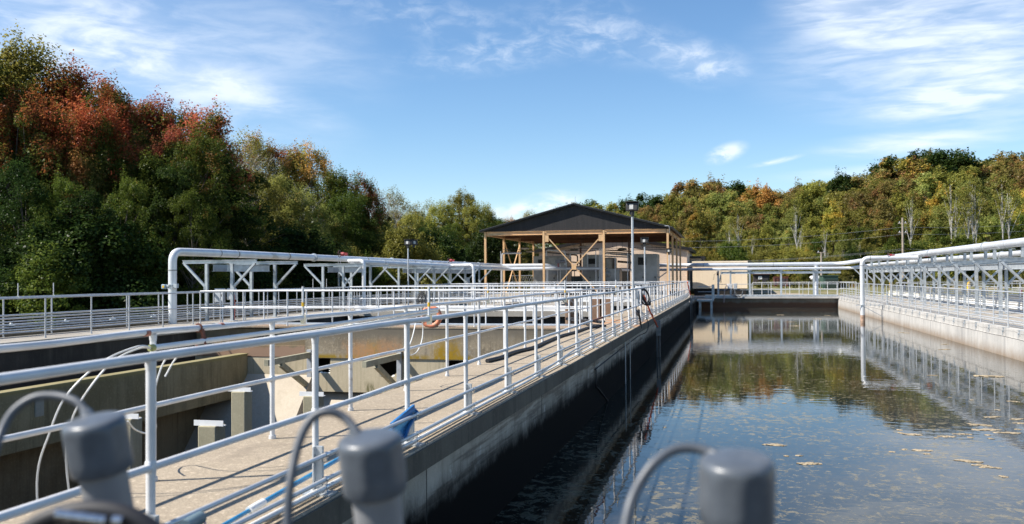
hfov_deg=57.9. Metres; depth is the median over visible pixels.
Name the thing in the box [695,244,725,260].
shrub
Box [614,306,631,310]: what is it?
concrete wall
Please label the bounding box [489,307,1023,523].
water
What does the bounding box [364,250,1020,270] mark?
air pipe
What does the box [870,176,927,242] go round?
tree
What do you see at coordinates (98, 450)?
capped pipe
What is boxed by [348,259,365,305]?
air pipe
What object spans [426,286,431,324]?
marker rod
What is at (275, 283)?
pipe support
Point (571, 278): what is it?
gate stand
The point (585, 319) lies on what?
black cable
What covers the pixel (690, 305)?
mixer mast
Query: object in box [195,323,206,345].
clamp strap
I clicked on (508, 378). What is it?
channel post
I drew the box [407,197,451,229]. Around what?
tree
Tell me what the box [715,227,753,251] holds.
tree
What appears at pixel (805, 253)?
shrub
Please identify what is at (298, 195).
tree
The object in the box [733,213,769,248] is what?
tree
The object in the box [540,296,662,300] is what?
concrete wall
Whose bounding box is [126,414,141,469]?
pillar
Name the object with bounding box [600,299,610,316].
wooden post
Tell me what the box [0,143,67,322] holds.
tree
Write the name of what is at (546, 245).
tree
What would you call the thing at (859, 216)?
tree
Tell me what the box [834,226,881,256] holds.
tree
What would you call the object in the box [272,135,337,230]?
tree
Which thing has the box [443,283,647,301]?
railing
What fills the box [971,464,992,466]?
foam clump
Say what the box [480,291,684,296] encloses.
yard slab
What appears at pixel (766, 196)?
tree
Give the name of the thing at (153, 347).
end plug
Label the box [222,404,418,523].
skimmer net
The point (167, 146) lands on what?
tree
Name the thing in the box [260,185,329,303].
tree
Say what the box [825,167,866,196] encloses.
tree
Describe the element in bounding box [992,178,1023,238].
tree
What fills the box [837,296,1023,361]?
concrete wall
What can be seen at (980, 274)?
shrub
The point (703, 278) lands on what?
cream building
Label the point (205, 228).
tree
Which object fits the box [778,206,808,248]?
tree
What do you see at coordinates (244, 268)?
tie beam
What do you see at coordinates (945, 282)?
railing
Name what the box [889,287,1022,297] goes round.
conduit
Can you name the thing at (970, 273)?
shrub
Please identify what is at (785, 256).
shrub
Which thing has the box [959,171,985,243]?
tree
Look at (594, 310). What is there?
wooden post
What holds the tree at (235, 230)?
on the ground at (774, 290)
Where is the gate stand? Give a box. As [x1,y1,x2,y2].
[569,268,576,294]
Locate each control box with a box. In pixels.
[215,288,224,302]
[227,288,236,299]
[636,290,638,309]
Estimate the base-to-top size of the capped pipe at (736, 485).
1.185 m
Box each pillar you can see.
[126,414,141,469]
[194,420,225,446]
[230,387,251,443]
[299,391,325,412]
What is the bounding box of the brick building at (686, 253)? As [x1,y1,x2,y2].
[534,241,695,290]
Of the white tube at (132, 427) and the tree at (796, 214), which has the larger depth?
the tree at (796, 214)
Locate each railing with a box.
[0,281,671,480]
[0,281,689,522]
[0,284,466,336]
[0,284,489,337]
[200,289,575,326]
[222,289,582,323]
[348,285,618,311]
[359,285,621,305]
[438,283,503,305]
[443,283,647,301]
[450,283,648,301]
[501,281,664,296]
[504,283,555,304]
[671,281,684,295]
[717,283,838,294]
[752,282,856,294]
[839,282,1023,338]
[896,283,1023,310]
[897,282,1019,295]
[943,283,1022,301]
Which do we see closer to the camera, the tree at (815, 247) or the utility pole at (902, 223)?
the utility pole at (902, 223)
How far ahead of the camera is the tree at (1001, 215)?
108.33 m
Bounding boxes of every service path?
[480,303,518,305]
[537,303,564,305]
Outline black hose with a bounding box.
[485,326,599,362]
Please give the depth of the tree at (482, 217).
111.09 m
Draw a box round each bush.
[0,201,138,331]
[0,216,93,327]
[0,230,92,331]
[0,239,61,330]
[5,193,182,329]
[53,262,159,326]
[92,220,212,324]
[95,271,194,324]
[154,220,246,319]
[177,257,201,316]
[204,240,269,314]
[253,274,272,311]
[259,208,372,311]
[263,259,300,311]
[277,268,319,310]
[296,231,360,305]
[319,239,388,304]
[333,245,397,304]
[351,228,406,299]
[366,251,420,302]
[368,213,444,301]
[397,211,471,297]
[420,242,462,296]
[448,247,496,295]
[454,213,516,293]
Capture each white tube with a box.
[36,345,150,499]
[65,347,150,489]
[127,360,165,433]
[165,346,192,376]
[410,316,422,354]
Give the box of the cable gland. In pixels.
[636,309,641,328]
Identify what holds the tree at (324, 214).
on the ground at (774, 290)
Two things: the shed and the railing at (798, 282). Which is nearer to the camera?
the railing at (798, 282)
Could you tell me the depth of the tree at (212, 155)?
60.97 m
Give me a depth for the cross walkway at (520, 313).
38.97 m
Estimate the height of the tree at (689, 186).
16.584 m
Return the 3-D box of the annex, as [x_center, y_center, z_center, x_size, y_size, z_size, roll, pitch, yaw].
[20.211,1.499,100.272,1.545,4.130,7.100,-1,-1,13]
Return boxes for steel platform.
[697,285,714,308]
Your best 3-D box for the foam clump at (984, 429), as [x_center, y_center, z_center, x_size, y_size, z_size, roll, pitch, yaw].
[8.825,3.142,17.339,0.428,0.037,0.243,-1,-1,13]
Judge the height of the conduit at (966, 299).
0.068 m
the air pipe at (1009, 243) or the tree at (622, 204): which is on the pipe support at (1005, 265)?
the air pipe at (1009, 243)
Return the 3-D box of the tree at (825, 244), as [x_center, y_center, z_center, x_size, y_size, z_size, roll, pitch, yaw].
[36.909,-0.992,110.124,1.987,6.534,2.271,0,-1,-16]
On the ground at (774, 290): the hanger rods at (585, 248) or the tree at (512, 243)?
the tree at (512, 243)
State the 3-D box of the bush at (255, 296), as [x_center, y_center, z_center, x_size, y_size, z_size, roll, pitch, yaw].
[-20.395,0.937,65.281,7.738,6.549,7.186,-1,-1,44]
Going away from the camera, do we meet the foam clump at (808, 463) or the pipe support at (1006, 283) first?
the foam clump at (808, 463)
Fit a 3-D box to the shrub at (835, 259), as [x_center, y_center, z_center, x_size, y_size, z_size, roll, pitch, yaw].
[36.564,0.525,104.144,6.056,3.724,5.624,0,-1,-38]
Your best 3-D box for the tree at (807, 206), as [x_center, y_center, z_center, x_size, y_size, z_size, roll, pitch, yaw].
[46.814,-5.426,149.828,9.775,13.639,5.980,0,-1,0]
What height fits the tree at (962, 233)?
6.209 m
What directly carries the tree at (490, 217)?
on the ground at (774, 290)
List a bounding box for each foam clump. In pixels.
[762,443,786,445]
[797,462,821,464]
[902,433,922,435]
[954,459,982,462]
[967,423,991,425]
[971,428,993,430]
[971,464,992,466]
[973,375,1003,376]
[979,466,1001,468]
[993,432,1020,433]
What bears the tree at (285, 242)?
on the ground at (774, 290)
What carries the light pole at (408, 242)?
on the walkway at (32, 338)
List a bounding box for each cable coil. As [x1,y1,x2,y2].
[21,500,161,523]
[639,288,650,305]
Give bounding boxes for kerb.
[0,296,476,336]
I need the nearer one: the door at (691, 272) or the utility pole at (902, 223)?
the door at (691, 272)
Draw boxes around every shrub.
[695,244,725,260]
[715,235,752,274]
[732,250,753,280]
[747,245,807,280]
[747,248,770,277]
[751,241,780,281]
[762,245,819,280]
[788,243,823,277]
[794,270,808,284]
[807,254,833,275]
[818,251,865,281]
[834,258,869,279]
[839,245,875,279]
[865,245,928,280]
[865,254,897,281]
[868,238,941,278]
[905,230,992,279]
[907,255,954,280]
[923,239,969,278]
[946,252,981,277]
[958,252,997,277]
[975,251,1008,277]
[982,248,1022,276]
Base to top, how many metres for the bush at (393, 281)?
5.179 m
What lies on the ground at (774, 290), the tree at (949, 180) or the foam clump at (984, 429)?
the tree at (949, 180)
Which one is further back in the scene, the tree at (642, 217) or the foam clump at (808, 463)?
the tree at (642, 217)
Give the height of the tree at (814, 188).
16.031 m
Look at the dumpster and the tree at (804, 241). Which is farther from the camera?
the tree at (804, 241)
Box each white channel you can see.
[355,306,588,310]
[466,297,631,301]
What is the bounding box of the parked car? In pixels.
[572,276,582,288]
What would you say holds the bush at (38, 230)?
on the ground at (774, 290)
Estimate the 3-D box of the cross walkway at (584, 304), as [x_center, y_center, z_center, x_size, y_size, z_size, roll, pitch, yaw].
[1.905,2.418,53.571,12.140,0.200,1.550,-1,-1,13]
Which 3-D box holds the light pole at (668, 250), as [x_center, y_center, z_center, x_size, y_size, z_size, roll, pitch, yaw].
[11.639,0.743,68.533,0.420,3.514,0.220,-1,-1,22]
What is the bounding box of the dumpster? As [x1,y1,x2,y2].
[773,277,787,286]
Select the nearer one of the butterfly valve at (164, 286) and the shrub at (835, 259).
the butterfly valve at (164, 286)
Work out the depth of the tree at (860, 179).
161.63 m
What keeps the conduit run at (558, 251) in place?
attached to the pavilion
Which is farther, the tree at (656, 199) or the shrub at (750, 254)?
the tree at (656, 199)
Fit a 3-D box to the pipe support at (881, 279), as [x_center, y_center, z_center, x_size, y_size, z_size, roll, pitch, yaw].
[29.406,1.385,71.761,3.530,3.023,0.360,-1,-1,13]
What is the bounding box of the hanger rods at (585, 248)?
[503,233,666,256]
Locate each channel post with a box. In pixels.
[149,514,163,523]
[302,446,336,496]
[403,408,424,446]
[459,384,479,414]
[501,367,517,392]
[532,355,545,376]
[555,345,567,364]
[577,338,583,355]
[588,332,598,347]
[603,327,609,341]
[613,323,618,336]
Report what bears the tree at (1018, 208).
on the ground at (774, 290)
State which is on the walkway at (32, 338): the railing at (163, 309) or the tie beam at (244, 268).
the railing at (163, 309)
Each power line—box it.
[690,234,899,247]
[722,227,899,240]
[922,224,1023,227]
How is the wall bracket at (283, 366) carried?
attached to the concrete wall at (333, 349)
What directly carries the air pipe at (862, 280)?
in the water
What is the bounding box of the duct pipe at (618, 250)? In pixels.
[605,249,630,251]
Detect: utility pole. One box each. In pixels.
[817,251,825,274]
[898,218,906,280]
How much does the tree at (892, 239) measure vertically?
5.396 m
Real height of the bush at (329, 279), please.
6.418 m
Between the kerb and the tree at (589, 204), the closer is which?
the kerb
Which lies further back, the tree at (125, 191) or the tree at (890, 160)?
the tree at (890, 160)
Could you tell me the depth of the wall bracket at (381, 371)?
26.52 m
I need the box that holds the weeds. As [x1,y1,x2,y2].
[481,273,1023,291]
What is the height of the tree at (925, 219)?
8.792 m
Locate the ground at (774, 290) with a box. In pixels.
[292,247,1023,309]
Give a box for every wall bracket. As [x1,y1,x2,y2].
[264,349,311,386]
[362,352,401,388]
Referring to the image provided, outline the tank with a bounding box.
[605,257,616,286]
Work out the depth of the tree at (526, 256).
113.53 m
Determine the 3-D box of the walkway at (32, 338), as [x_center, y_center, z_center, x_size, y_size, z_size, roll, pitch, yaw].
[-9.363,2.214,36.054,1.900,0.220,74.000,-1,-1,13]
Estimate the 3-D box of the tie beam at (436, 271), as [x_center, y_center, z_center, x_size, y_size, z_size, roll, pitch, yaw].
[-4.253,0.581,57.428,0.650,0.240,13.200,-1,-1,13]
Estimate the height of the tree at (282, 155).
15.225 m
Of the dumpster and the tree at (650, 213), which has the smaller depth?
the dumpster
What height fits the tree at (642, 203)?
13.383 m
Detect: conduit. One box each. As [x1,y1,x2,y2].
[0,291,445,315]
[0,291,480,322]
[0,293,470,326]
[0,293,480,328]
[0,295,480,334]
[0,296,452,331]
[3,291,469,319]
[164,298,681,523]
[232,294,689,523]
[249,296,688,523]
[251,295,688,523]
[842,292,1023,318]
[842,294,1023,324]
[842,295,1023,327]
[844,290,1022,313]
[889,286,1022,295]
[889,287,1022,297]
[889,290,1022,302]
[889,291,1022,304]
[889,294,1022,309]
[889,295,1022,311]
[892,289,1022,300]
[893,293,1022,306]
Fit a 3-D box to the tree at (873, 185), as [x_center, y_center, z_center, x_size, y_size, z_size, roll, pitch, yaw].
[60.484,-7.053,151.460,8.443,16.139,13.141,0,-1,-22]
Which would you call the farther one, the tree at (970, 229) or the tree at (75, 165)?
the tree at (970, 229)
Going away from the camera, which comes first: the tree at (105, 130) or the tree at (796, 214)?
the tree at (105, 130)
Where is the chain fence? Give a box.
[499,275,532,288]
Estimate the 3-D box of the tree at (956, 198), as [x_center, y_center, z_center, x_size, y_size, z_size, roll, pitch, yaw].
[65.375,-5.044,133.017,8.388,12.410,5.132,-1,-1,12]
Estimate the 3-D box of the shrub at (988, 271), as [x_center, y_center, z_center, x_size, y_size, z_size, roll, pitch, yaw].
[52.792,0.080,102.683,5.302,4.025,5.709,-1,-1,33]
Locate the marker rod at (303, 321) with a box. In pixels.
[300,286,305,323]
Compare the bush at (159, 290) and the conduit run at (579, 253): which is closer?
the bush at (159, 290)
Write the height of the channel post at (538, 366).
0.320 m
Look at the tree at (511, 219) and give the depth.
128.81 m
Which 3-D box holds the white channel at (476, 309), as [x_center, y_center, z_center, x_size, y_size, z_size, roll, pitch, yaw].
[-1.812,1.988,39.590,10.400,0.230,0.280,-1,-1,13]
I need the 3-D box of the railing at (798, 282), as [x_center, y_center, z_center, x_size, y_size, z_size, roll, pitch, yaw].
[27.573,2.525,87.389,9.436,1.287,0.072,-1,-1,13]
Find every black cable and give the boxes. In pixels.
[563,301,604,326]
[566,317,604,322]
[566,318,600,323]
[570,299,600,326]
[595,318,648,400]
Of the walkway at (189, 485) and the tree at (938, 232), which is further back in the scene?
the tree at (938, 232)
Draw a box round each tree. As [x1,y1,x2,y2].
[0,23,92,219]
[0,43,25,150]
[0,55,41,220]
[0,79,19,222]
[0,83,11,149]
[0,84,72,244]
[0,91,139,221]
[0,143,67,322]
[0,145,32,237]
[1,73,106,217]
[1,137,76,244]
[3,49,105,224]
[9,148,121,321]
[20,160,101,327]
[29,97,160,233]
[38,57,151,158]
[52,71,154,214]
[56,177,142,324]
[78,133,162,235]
[87,157,167,323]
[104,126,179,245]
[116,147,200,276]
[121,85,247,245]
[125,95,158,129]
[131,96,177,166]
[135,144,214,317]
[147,175,238,318]
[148,113,242,287]
[156,126,241,300]
[161,95,269,314]
[184,148,281,313]
[196,147,297,316]
[223,125,293,217]
[227,141,288,244]
[233,125,304,244]
[238,157,309,305]
[243,163,331,296]
[253,138,325,221]
[255,145,309,235]
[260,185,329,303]
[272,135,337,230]
[274,180,334,250]
[300,161,345,232]
[302,199,355,301]
[304,163,388,247]
[321,170,387,251]
[321,187,379,253]
[336,211,382,256]
[349,186,394,252]
[361,185,417,233]
[380,213,398,236]
[382,190,421,230]
[389,208,410,225]
[397,209,433,241]
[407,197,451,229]
[409,205,442,230]
[410,220,440,241]
[421,198,465,252]
[436,186,484,245]
[436,218,469,282]
[446,199,495,261]
[466,208,496,251]
[487,216,522,282]
[494,217,525,274]
[502,217,527,263]
[505,240,534,279]
[507,241,536,279]
[522,208,538,273]
[526,243,561,272]
[556,199,597,245]
[579,201,623,240]
[611,194,631,214]
[625,210,640,217]
[628,199,665,221]
[636,192,674,220]
[637,204,670,222]
[637,212,649,220]
[658,190,678,221]
[659,193,695,245]
[659,216,681,244]
[665,180,702,217]
[673,178,722,220]
[675,201,697,243]
[675,206,723,253]
[678,196,723,228]
[682,227,689,243]
[697,221,723,250]
[698,189,758,238]
[698,210,727,249]
[699,236,716,252]
[700,173,739,214]
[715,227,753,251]
[719,179,770,218]
[721,198,777,228]
[722,214,743,242]
[722,218,736,248]
[725,206,749,251]
[727,178,785,215]
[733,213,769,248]
[733,228,766,252]
[741,236,761,253]
[751,203,782,248]
[754,223,781,250]
[760,210,790,247]
[768,188,805,213]
[768,228,803,266]
[774,196,805,249]
[776,187,823,251]
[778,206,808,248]
[783,178,816,204]
[786,196,805,247]
[797,212,826,254]
[799,180,836,210]
[799,229,814,250]
[803,179,831,220]
[807,235,830,258]
[813,188,868,243]
[813,192,838,257]
[818,223,850,258]
[819,200,847,256]
[819,227,831,255]
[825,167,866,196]
[831,206,888,256]
[832,235,858,257]
[834,167,891,207]
[834,187,878,257]
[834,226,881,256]
[843,176,875,212]
[847,171,900,230]
[851,218,908,251]
[856,232,876,257]
[863,153,899,181]
[863,194,897,250]
[866,155,934,207]
[867,154,903,180]
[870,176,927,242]
[880,186,920,244]
[881,216,910,246]
[883,236,897,251]
[885,171,959,246]
[895,147,932,185]
[901,188,923,246]
[901,210,950,248]
[906,148,987,186]
[908,194,930,239]
[918,181,962,241]
[919,165,982,233]
[920,147,1000,182]
[923,202,965,237]
[925,223,952,244]
[930,164,957,203]
[933,173,967,238]
[941,188,970,237]
[948,185,990,242]
[952,177,1018,239]
[953,226,967,243]
[956,182,976,237]
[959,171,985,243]
[960,214,984,241]
[961,178,990,243]
[973,198,1023,240]
[976,160,1004,176]
[977,174,1009,212]
[978,213,1003,241]
[980,150,1023,183]
[984,159,1023,218]
[984,173,1019,239]
[989,188,1023,247]
[990,218,1023,241]
[990,233,1012,248]
[991,192,1023,238]
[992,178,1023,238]
[993,150,1023,165]
[993,213,1023,237]
[1011,231,1023,256]
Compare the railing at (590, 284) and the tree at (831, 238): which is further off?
the tree at (831, 238)
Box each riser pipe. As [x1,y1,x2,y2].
[599,248,599,291]
[600,247,600,282]
[601,247,601,291]
[602,248,602,291]
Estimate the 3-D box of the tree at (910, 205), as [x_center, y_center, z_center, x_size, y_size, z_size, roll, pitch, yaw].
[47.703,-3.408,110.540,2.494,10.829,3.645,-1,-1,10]
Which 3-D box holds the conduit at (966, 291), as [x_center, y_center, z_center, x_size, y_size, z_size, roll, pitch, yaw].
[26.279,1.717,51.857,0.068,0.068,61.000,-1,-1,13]
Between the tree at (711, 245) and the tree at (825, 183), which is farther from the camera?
the tree at (825, 183)
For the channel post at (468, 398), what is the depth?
9.83 m
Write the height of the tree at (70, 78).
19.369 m
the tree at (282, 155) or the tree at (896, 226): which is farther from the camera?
the tree at (896, 226)
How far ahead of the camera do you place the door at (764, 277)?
100.34 m
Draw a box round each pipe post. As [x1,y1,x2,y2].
[747,270,751,294]
[778,270,781,294]
[812,270,814,293]
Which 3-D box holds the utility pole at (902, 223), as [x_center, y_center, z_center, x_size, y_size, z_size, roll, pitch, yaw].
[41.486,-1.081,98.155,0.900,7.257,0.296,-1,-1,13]
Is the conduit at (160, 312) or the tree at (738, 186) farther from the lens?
the tree at (738, 186)
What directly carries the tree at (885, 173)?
on the ground at (774, 290)
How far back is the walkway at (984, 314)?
48.87 m
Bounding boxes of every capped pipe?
[0,391,133,505]
[283,407,406,523]
[620,443,775,523]
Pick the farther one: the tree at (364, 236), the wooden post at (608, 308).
the tree at (364, 236)
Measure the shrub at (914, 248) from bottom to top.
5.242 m
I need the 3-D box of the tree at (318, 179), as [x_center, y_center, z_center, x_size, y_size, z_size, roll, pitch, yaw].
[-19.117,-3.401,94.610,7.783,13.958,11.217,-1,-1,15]
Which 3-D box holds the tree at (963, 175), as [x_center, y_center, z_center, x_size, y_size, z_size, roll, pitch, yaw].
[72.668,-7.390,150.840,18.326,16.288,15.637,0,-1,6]
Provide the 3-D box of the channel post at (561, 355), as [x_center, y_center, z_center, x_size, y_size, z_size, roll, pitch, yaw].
[0.816,1.537,15.256,0.190,0.320,0.140,-1,-1,13]
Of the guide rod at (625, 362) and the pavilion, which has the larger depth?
the pavilion
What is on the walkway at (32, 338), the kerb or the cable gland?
the kerb
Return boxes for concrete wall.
[0,316,345,390]
[0,353,247,511]
[195,324,581,392]
[342,297,697,523]
[346,316,588,324]
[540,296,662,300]
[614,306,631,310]
[698,298,837,307]
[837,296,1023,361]
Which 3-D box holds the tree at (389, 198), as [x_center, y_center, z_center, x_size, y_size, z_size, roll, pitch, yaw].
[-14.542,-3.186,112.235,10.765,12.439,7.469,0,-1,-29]
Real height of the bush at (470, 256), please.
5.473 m
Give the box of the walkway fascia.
[292,296,692,523]
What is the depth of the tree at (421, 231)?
103.46 m
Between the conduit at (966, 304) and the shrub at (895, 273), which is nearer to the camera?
the conduit at (966, 304)
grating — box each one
[212,322,573,325]
[705,294,837,296]
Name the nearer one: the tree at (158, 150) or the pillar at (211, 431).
the pillar at (211, 431)
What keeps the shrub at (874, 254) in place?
on the ground at (774, 290)
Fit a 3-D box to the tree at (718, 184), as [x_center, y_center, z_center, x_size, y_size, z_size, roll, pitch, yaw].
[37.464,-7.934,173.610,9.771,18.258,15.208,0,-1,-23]
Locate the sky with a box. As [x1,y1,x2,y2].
[0,0,1023,295]
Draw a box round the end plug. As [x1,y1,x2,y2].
[147,344,156,351]
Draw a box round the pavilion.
[479,203,684,295]
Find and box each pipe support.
[182,260,256,320]
[229,261,297,316]
[304,263,362,310]
[333,264,388,307]
[383,266,431,303]
[402,266,448,302]
[420,267,464,300]
[441,267,478,299]
[454,268,491,296]
[853,262,892,296]
[864,261,898,297]
[867,260,913,298]
[875,260,919,300]
[884,260,935,301]
[893,259,945,303]
[905,256,960,305]
[918,255,981,307]
[933,253,997,310]
[951,251,1023,313]
[972,248,1023,317]
[998,246,1023,321]
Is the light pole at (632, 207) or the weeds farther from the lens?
the weeds
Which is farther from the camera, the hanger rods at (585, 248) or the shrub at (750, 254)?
the shrub at (750, 254)
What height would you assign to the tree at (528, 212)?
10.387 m
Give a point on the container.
(832, 280)
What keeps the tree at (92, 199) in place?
on the ground at (774, 290)
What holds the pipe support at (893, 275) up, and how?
on the walkway at (984, 314)
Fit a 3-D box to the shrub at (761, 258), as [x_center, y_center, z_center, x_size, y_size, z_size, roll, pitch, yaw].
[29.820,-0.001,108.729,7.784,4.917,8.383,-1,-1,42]
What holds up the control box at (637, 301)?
on the walkway at (189, 485)
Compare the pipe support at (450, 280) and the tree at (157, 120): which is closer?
the pipe support at (450, 280)
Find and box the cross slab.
[914,297,1022,310]
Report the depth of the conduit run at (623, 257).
76.84 m
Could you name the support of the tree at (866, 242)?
on the ground at (774, 290)
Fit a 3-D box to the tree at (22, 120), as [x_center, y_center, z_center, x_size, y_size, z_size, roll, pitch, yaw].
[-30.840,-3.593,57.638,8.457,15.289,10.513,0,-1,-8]
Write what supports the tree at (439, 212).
on the ground at (774, 290)
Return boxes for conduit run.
[546,249,565,264]
[569,253,587,266]
[605,253,630,254]
[605,255,630,270]
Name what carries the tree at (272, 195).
on the ground at (774, 290)
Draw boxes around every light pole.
[403,239,417,304]
[625,201,638,322]
[640,237,647,305]
[666,248,671,283]
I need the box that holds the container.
[818,275,838,288]
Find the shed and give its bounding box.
[751,274,768,284]
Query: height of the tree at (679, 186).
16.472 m
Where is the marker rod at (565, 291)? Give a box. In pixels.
[564,281,566,301]
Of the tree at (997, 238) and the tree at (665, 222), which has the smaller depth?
the tree at (997, 238)
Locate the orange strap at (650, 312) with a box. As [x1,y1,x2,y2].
[643,295,657,326]
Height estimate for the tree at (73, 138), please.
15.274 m
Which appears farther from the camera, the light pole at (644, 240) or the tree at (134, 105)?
the tree at (134, 105)
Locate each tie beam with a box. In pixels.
[213,264,269,271]
[328,267,366,272]
[403,269,476,273]
[721,271,840,273]
[869,263,1023,272]
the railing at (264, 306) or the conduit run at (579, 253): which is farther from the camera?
the conduit run at (579, 253)
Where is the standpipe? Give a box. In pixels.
[565,299,573,323]
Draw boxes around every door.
[215,289,221,301]
[622,268,626,288]
[690,271,692,287]
[762,275,767,283]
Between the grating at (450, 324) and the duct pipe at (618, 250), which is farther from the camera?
the duct pipe at (618, 250)
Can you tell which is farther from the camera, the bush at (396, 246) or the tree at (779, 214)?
the tree at (779, 214)
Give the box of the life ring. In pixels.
[421,306,441,327]
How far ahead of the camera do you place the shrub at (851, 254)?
105.47 m
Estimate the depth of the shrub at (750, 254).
107.16 m
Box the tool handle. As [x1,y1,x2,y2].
[178,511,206,523]
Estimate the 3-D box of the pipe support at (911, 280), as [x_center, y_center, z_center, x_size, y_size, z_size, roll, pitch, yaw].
[26.660,1.211,60.028,3.530,3.023,0.360,-1,-1,13]
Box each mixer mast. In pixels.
[656,320,660,356]
[690,295,691,318]
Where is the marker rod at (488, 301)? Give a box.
[487,283,489,302]
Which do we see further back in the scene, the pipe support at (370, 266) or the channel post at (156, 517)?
the pipe support at (370, 266)
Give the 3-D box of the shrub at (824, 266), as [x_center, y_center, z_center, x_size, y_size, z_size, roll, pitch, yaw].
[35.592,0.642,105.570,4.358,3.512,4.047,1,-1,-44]
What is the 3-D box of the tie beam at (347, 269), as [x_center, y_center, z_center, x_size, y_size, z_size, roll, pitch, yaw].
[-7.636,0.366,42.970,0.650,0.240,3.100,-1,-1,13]
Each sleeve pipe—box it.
[156,308,438,349]
[262,311,437,337]
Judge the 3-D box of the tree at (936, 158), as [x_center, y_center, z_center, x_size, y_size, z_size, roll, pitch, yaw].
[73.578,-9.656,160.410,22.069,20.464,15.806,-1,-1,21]
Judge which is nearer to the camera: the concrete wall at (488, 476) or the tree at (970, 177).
the concrete wall at (488, 476)
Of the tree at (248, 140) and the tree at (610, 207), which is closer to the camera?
the tree at (248, 140)
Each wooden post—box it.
[592,299,599,319]
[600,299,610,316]
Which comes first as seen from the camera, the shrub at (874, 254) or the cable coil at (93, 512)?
the cable coil at (93, 512)
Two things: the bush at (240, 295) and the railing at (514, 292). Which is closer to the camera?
the railing at (514, 292)
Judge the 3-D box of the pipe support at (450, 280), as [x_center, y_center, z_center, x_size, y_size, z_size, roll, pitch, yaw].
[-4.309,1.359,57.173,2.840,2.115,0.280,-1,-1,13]
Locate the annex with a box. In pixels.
[690,256,705,295]
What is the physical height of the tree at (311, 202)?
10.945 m
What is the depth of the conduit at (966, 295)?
54.40 m
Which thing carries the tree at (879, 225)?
on the ground at (774, 290)
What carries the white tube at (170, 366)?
attached to the sleeve pipe at (403, 317)
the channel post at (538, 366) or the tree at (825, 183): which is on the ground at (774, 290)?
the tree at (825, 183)
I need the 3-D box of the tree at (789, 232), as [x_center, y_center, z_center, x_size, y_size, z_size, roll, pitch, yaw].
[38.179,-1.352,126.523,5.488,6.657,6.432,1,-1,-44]
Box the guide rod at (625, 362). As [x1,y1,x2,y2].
[625,342,625,383]
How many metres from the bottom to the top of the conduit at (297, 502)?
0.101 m
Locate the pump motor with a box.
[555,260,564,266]
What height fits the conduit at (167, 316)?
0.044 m
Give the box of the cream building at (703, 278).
[692,258,747,295]
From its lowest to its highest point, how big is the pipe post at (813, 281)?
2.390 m
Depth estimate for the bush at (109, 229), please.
53.26 m
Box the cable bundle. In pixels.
[416,291,432,316]
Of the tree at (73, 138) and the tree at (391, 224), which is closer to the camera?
the tree at (73, 138)
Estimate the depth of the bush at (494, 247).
89.01 m
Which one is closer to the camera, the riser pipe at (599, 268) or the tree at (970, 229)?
the riser pipe at (599, 268)
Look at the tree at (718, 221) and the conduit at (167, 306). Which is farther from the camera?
the tree at (718, 221)
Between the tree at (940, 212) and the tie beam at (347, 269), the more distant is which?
the tree at (940, 212)
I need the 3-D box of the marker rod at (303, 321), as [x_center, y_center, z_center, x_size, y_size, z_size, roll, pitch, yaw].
[-2.042,0.421,9.035,0.060,0.364,0.060,-1,-1,13]
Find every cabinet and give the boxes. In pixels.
[533,256,570,293]
[583,255,598,293]
[605,269,621,293]
[634,254,659,293]
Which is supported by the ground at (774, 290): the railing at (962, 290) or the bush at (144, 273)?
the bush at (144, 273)
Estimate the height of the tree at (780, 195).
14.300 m
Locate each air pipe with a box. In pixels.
[168,248,556,323]
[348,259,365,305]
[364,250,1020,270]
[451,263,474,296]
[501,252,521,294]
[631,238,1023,266]
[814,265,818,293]
[860,255,918,320]
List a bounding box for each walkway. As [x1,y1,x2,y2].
[0,296,689,523]
[0,299,462,344]
[345,310,616,316]
[442,302,631,305]
[693,295,838,299]
[839,295,1023,327]
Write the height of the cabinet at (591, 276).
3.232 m
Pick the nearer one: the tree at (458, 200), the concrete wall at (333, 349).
the concrete wall at (333, 349)
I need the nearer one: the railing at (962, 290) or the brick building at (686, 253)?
the railing at (962, 290)
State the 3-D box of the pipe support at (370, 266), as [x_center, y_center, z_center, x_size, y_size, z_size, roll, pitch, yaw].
[-7.271,1.171,44.516,2.840,2.115,0.280,-1,-1,13]
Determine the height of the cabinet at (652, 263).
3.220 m
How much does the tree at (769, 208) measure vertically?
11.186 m
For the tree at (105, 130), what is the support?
on the ground at (774, 290)
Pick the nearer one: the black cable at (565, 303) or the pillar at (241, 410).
the pillar at (241, 410)
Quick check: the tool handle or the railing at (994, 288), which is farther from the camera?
the railing at (994, 288)
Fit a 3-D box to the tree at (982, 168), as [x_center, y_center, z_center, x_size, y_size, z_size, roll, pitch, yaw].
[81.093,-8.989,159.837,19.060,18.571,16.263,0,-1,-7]
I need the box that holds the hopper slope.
[184,374,380,451]
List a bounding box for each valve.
[161,284,178,289]
[338,250,347,285]
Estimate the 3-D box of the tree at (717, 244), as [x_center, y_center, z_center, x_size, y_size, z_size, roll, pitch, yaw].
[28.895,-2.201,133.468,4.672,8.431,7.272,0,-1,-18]
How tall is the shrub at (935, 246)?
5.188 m
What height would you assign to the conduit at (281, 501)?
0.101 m
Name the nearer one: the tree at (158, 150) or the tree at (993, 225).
the tree at (158, 150)

